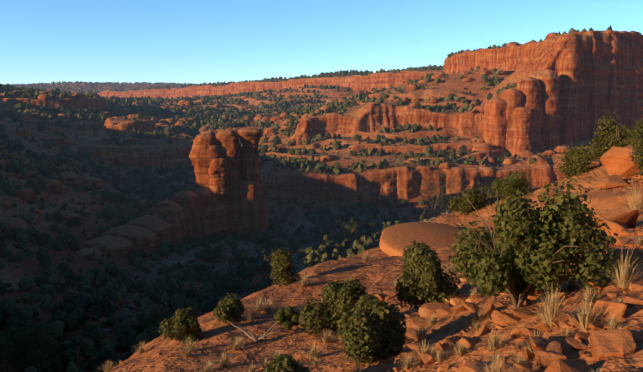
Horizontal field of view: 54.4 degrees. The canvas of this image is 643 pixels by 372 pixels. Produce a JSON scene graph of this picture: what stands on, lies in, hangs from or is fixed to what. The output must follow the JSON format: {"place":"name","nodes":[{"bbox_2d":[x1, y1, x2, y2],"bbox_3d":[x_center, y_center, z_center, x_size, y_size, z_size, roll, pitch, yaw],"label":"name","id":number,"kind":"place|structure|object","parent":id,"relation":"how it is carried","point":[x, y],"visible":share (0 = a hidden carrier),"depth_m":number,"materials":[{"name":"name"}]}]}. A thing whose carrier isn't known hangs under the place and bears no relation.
{"place":"outdoors","nodes":[
{"label":"outdoors","id":0,"kind":"place"},
{"bbox_2d":[97,70,442,98],"bbox_3d":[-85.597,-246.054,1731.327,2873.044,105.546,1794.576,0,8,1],"label":"rim cliff","id":1,"kind":"structure","parent":0,"point":[370,81],"depth_m":1083.53,"materials":[{"name":"stone"}]},
{"bbox_2d":[0,49,642,371],"bbox_3d":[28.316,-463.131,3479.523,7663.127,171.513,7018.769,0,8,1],"label":"ground terrain","id":2,"kind":"structure","parent":0,"point":[295,341],"depth_m":47.89,"materials":[{"name":"stone"}]},
{"bbox_2d":[1,93,108,112],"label":"ledge","id":3,"kind":"object","parent":2,"relation":"on","point":[96,103],"visible":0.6,"depth_m":686.59,"materials":[{"name":"stone"}]},
{"bbox_2d":[76,248,103,258],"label":"fin block","id":4,"kind":"structure","parent":2,"relation":"on","point":[83,252],"depth_m":295.57,"materials":[{"name":"stone"}]},
{"bbox_2d":[85,235,136,258],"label":"fin block","id":5,"kind":"structure","parent":2,"relation":"on","point":[113,247],"depth_m":301.96,"materials":[{"name":"stone"}]},
{"bbox_2d":[103,116,155,134],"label":"rock outcrop","id":6,"kind":"object","parent":2,"relation":"on","point":[122,127],"visible":0.6,"depth_m":607.78,"materials":[{"name":"stone"}]},
{"bbox_2d":[99,225,160,255],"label":"fin block","id":7,"kind":"structure","parent":2,"relation":"on","point":[144,239],"depth_m":312.24,"materials":[{"name":"stone"}]},
{"bbox_2d":[74,133,194,169],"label":"cliff","id":8,"kind":"structure","parent":2,"relation":"on","point":[153,159],"depth_m":499.71,"materials":[{"name":"stone"}]},
{"bbox_2d":[125,215,175,244],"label":"fin block","id":9,"kind":"structure","parent":2,"relation":"on","point":[162,229],"depth_m":323.32,"materials":[{"name":"stone"}]},
{"bbox_2d":[130,306,172,332],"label":"tree","id":10,"kind":"object","parent":2,"relation":"on","point":[153,317],"depth_m":202.69,"materials":[{"name":"green plant"}]},
{"bbox_2d":[145,200,191,246],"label":"rock fin","id":11,"kind":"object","parent":2,"relation":"on","point":[174,215],"depth_m":331.81,"materials":[{"name":"stone"}]},
{"bbox_2d":[158,307,202,343],"bbox_3d":[-4.521,4.492,20.064,1.399,1.182,1.169,0,8,1],"label":"juniper","id":12,"kind":"object","parent":2,"relation":"on","point":[182,324],"visible":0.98,"depth_m":19.84,"materials":[{"name":"green plant"}]},
{"bbox_2d":[170,190,209,244],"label":"rock fin","id":13,"kind":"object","parent":2,"relation":"on","point":[192,204],"depth_m":341.85,"materials":[{"name":"stone"}]},
{"bbox_2d":[192,187,228,240],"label":"rock fin","id":14,"kind":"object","parent":2,"relation":"on","point":[218,216],"depth_m":350.91,"materials":[{"name":"stone"}]},
{"bbox_2d":[0,172,425,371],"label":"canyon floor","id":15,"kind":"structure","parent":2,"relation":"on","point":[96,347],"depth_m":267.99,"materials":[{"name":"green plant"}]},
{"bbox_2d":[208,274,232,296],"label":"juniper","id":16,"kind":"object","parent":2,"relation":"on","point":[220,290],"depth_m":258.08,"materials":[{"name":"green plant"}]},
{"bbox_2d":[10,65,443,92],"bbox_3d":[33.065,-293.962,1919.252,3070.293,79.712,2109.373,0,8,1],"label":"pinyon juniper","id":17,"kind":"object","parent":2,"relation":"on","point":[139,88],"visible":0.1,"depth_m":1928.99,"materials":[{"name":"green plant"}]},
{"bbox_2d":[213,293,245,322],"bbox_3d":[-3.209,4.240,21.925,0.989,1.052,1.391,5,9,32],"label":"juniper","id":18,"kind":"object","parent":2,"relation":"on","point":[231,308],"depth_m":21.61,"materials":[{"name":"green plant"}]},
{"bbox_2d":[197,123,262,134],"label":"ledge","id":19,"kind":"object","parent":2,"relation":"on","point":[213,132],"visible":0.21,"depth_m":641.46,"materials":[{"name":"stone"}]},
{"bbox_2d":[221,178,269,238],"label":"tower pedestal","id":20,"kind":"object","parent":2,"relation":"on","point":[247,208],"visible":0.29,"depth_m":359.39,"materials":[{"name":"stone"}]},
{"bbox_2d":[189,133,220,188],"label":"rock pillar","id":21,"kind":"structure","parent":20,"relation":"on","point":[205,151],"depth_m":350.01,"materials":[{"name":"stone"}]},
{"bbox_2d":[208,153,228,194],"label":"rock pillar","id":22,"kind":"structure","parent":20,"relation":"on","point":[218,171],"depth_m":349.81,"materials":[{"name":"stone"}]},
{"bbox_2d":[215,129,239,192],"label":"rock pillar","id":23,"kind":"structure","parent":20,"relation":"on","point":[228,142],"depth_m":354.02,"materials":[{"name":"stone"}]},
{"bbox_2d":[238,144,242,177],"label":"rock pillar","id":24,"kind":"structure","parent":20,"relation":"on","point":[241,157],"depth_m":362.42,"materials":[{"name":"stone"}]},
{"bbox_2d":[236,128,262,182],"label":"rock pillar","id":25,"kind":"structure","parent":20,"relation":"on","point":[250,138],"depth_m":359.46,"materials":[{"name":"stone"}]},
{"bbox_2d":[229,321,279,341],"bbox_3d":[-2.065,4.280,18.364,1.701,0.545,0.689,2,8,16],"label":"snag","id":26,"kind":"object","parent":2,"relation":"on","point":[262,337],"visible":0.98,"depth_m":18.27,"materials":[{"name":"grey wood"}]},
{"bbox_2d":[260,250,290,272],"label":"tree","id":27,"kind":"object","parent":2,"relation":"on","point":[269,268],"depth_m":286.92,"materials":[{"name":"green plant"}]},
{"bbox_2d":[268,248,301,286],"bbox_3d":[-1.816,4.054,30.922,1.666,2.072,1.660,0,8,1],"label":"juniper","id":28,"kind":"object","parent":2,"relation":"on","point":[283,271],"depth_m":30.62,"materials":[{"name":"green plant"}]},
{"bbox_2d":[273,305,299,330],"bbox_3d":[-0.990,4.146,19.715,1.030,0.928,0.978,0,8,1],"label":"shrub","id":29,"kind":"object","parent":2,"relation":"on","point":[287,317],"depth_m":19.45,"materials":[{"name":"green plant"}]},
{"bbox_2d":[264,354,310,371],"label":"juniper","id":30,"kind":"object","parent":2,"relation":"on","point":[286,363],"visible":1,"depth_m":10.19,"materials":[{"name":"green plant"}]},
{"bbox_2d":[0,69,595,371],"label":"sage brush","id":31,"kind":"object","parent":2,"relation":"on","point":[171,262],"visible":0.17,"depth_m":345.30,"materials":[{"name":"green plant"}]},
{"bbox_2d":[308,234,317,244],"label":"snag","id":32,"kind":"object","parent":2,"relation":"on","point":[312,242],"visible":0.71,"depth_m":357.04,"materials":[{"name":"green wood"}]},
{"bbox_2d":[0,31,628,298],"bbox_3d":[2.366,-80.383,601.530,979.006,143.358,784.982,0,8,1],"label":"shrubs","id":33,"kind":"object","parent":2,"relation":"on","point":[54,186],"visible":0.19,"depth_m":503.15,"materials":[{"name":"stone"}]},
{"bbox_2d":[0,25,633,217],"bbox_3d":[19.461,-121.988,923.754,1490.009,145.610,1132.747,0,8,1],"label":"pinyon juniper","id":34,"kind":"object","parent":2,"relation":"on","point":[150,181],"visible":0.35,"depth_m":551.58,"materials":[{"name":"green plant"}]},
{"bbox_2d":[298,277,368,334],"bbox_3d":[0.349,3.370,17.835,2.000,1.751,1.644,0,8,1],"label":"juniper","id":35,"kind":"object","parent":2,"relation":"on","point":[342,297],"depth_m":17.38,"materials":[{"name":"green plant"}]},
{"bbox_2d":[335,218,364,234],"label":"tree","id":36,"kind":"object","parent":2,"relation":"on","point":[349,228],"depth_m":368.42,"materials":[{"name":"green plant"}]},
{"bbox_2d":[96,181,642,371],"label":"grass tufts","id":37,"kind":"object","parent":2,"relation":"on","point":[622,281],"visible":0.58,"depth_m":12.01,"materials":[{"name":"beige plant"}]},
{"bbox_2d":[338,293,406,364],"bbox_3d":[1.032,2.905,12.546,1.403,1.350,1.583,0,8,1],"label":"juniper","id":38,"kind":"object","parent":2,"relation":"on","point":[371,328],"visible":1,"depth_m":12.23,"materials":[{"name":"green plant"}]},
{"bbox_2d":[119,145,642,371],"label":"talus blocks","id":39,"kind":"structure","parent":2,"relation":"on","point":[618,165],"depth_m":11.72,"materials":[{"name":"stone"}]},
{"bbox_2d":[587,112,632,164],"bbox_3d":[20.801,-3.422,45.172,3.053,4.055,3.604,0,8,1],"label":"juniper","id":40,"kind":"object","parent":39,"relation":"on","point":[604,137],"depth_m":44.83,"materials":[{"name":"green plant"}]},
{"bbox_2d":[290,102,483,145],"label":"cliff","id":41,"kind":"structure","parent":2,"relation":"on","point":[369,117],"depth_m":561.31,"materials":[{"name":"stone"}]},
{"bbox_2d":[379,222,466,255],"bbox_3d":[7.153,3.446,40.234,6.853,1.216,10.957,0,8,1],"label":"boulder","id":42,"kind":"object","parent":2,"relation":"on","point":[395,239],"depth_m":39.59,"materials":[{"name":"stone"}]},
{"bbox_2d":[394,240,461,308],"bbox_3d":[3.158,2.665,18.422,2.009,2.011,1.831,0,8,1],"label":"juniper","id":43,"kind":"object","parent":2,"relation":"on","point":[422,277],"depth_m":18.11,"materials":[{"name":"green plant"}]},
{"bbox_2d":[398,162,472,219],"bbox_3d":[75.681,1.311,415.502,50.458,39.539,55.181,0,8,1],"label":"shrub","id":44,"kind":"object","parent":2,"relation":"on","point":[432,189],"depth_m":419.23,"materials":[{"name":"plant"}]},
{"bbox_2d":[447,182,494,214],"bbox_3d":[12.044,0.868,50.676,3.886,2.453,4.299,0,8,1],"label":"shrub","id":45,"kind":"object","parent":2,"relation":"on","point":[461,203],"visible":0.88,"depth_m":49.85,"materials":[{"name":"green plant"}]},
{"bbox_2d":[490,167,534,197],"bbox_3d":[14.970,-0.269,49.510,3.291,2.751,4.272,0,8,1],"label":"shrub","id":46,"kind":"object","parent":2,"relation":"on","point":[514,183],"depth_m":48.69,"materials":[{"name":"green plant"}]},
{"bbox_2d":[449,177,621,308],"bbox_3d":[4.383,1.196,13.175,3.137,2.995,3.571,0,8,1],"label":"shrub","id":47,"kind":"object","parent":2,"relation":"on","point":[550,229],"depth_m":12.31,"materials":[{"name":"green plant"}]},
{"bbox_2d":[555,143,594,177],"bbox_3d":[19.339,-1.902,47.431,2.371,2.762,3.277,-7,11,-41],"label":"juniper","id":48,"kind":"object","parent":2,"relation":"on","point":[578,161],"depth_m":47.11,"materials":[{"name":"green plant"}]},
{"bbox_2d":[612,115,642,148],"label":"shrub","id":49,"kind":"object","parent":2,"relation":"on","point":[638,127],"depth_m":42.80,"materials":[{"name":"green plant"}]},
{"bbox_2d":[628,138,642,182],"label":"juniper","id":50,"kind":"object","parent":2,"relation":"on","point":[639,146],"depth_m":33.02,"materials":[{"name":"green plant"}]},
{"bbox_2d":[0,0,642,83],"label":"sky","id":51,"kind":"structure","parent":0,"point":[42,41],"materials":[{"name":"blue"}]},
{"bbox_2d":[260,139,632,207],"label":"cliff","id":52,"kind":"structure","parent":0,"point":[345,189],"depth_m":451.79,"materials":[{"name":"stone"}]},
{"bbox_2d":[407,149,503,160],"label":"ledge","id":53,"kind":"object","parent":52,"relation":"on","point":[497,153],"visible":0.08,"depth_m":494.90,"materials":[{"name":"stone"}]},
{"bbox_2d":[472,30,642,146],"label":"mesa cliff","id":54,"kind":"structure","parent":0,"point":[610,82],"depth_m":555.60,"materials":[{"name":"stone"}]},
{"bbox_2d":[482,98,507,150],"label":"mesa buttress","id":55,"kind":"structure","parent":54,"relation":"attached to","point":[494,122],"depth_m":511.59,"materials":[{"name":"stone"}]},
{"bbox_2d":[498,88,522,152],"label":"mesa buttress","id":56,"kind":"structure","parent":54,"relation":"attached to","point":[512,98],"depth_m":509.91,"materials":[{"name":"stone"}]},
{"bbox_2d":[510,107,532,155],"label":"rock pillar","id":57,"kind":"structure","parent":54,"relation":"attached to","point":[522,118],"depth_m":504.01,"materials":[{"name":"stone"}]},
{"bbox_2d":[516,77,543,151],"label":"mesa buttress","id":58,"kind":"structure","parent":54,"relation":"attached to","point":[529,88],"depth_m":512.88,"materials":[{"name":"stone"}]},
{"bbox_2d":[444,31,642,74],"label":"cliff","id":59,"kind":"structure","parent":54,"relation":"on","point":[513,57],"depth_m":644.74,"materials":[{"name":"stone"}]},
{"bbox_2d":[535,69,561,150],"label":"mesa buttress","id":60,"kind":"structure","parent":54,"relation":"on","point":[549,79],"depth_m":518.47,"materials":[{"name":"stone"}]},
{"bbox_2d":[557,48,581,147],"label":"mesa buttress","id":61,"kind":"structure","parent":54,"relation":"attached to","point":[569,68],"depth_m":531.02,"materials":[{"name":"stone"}]}
]}

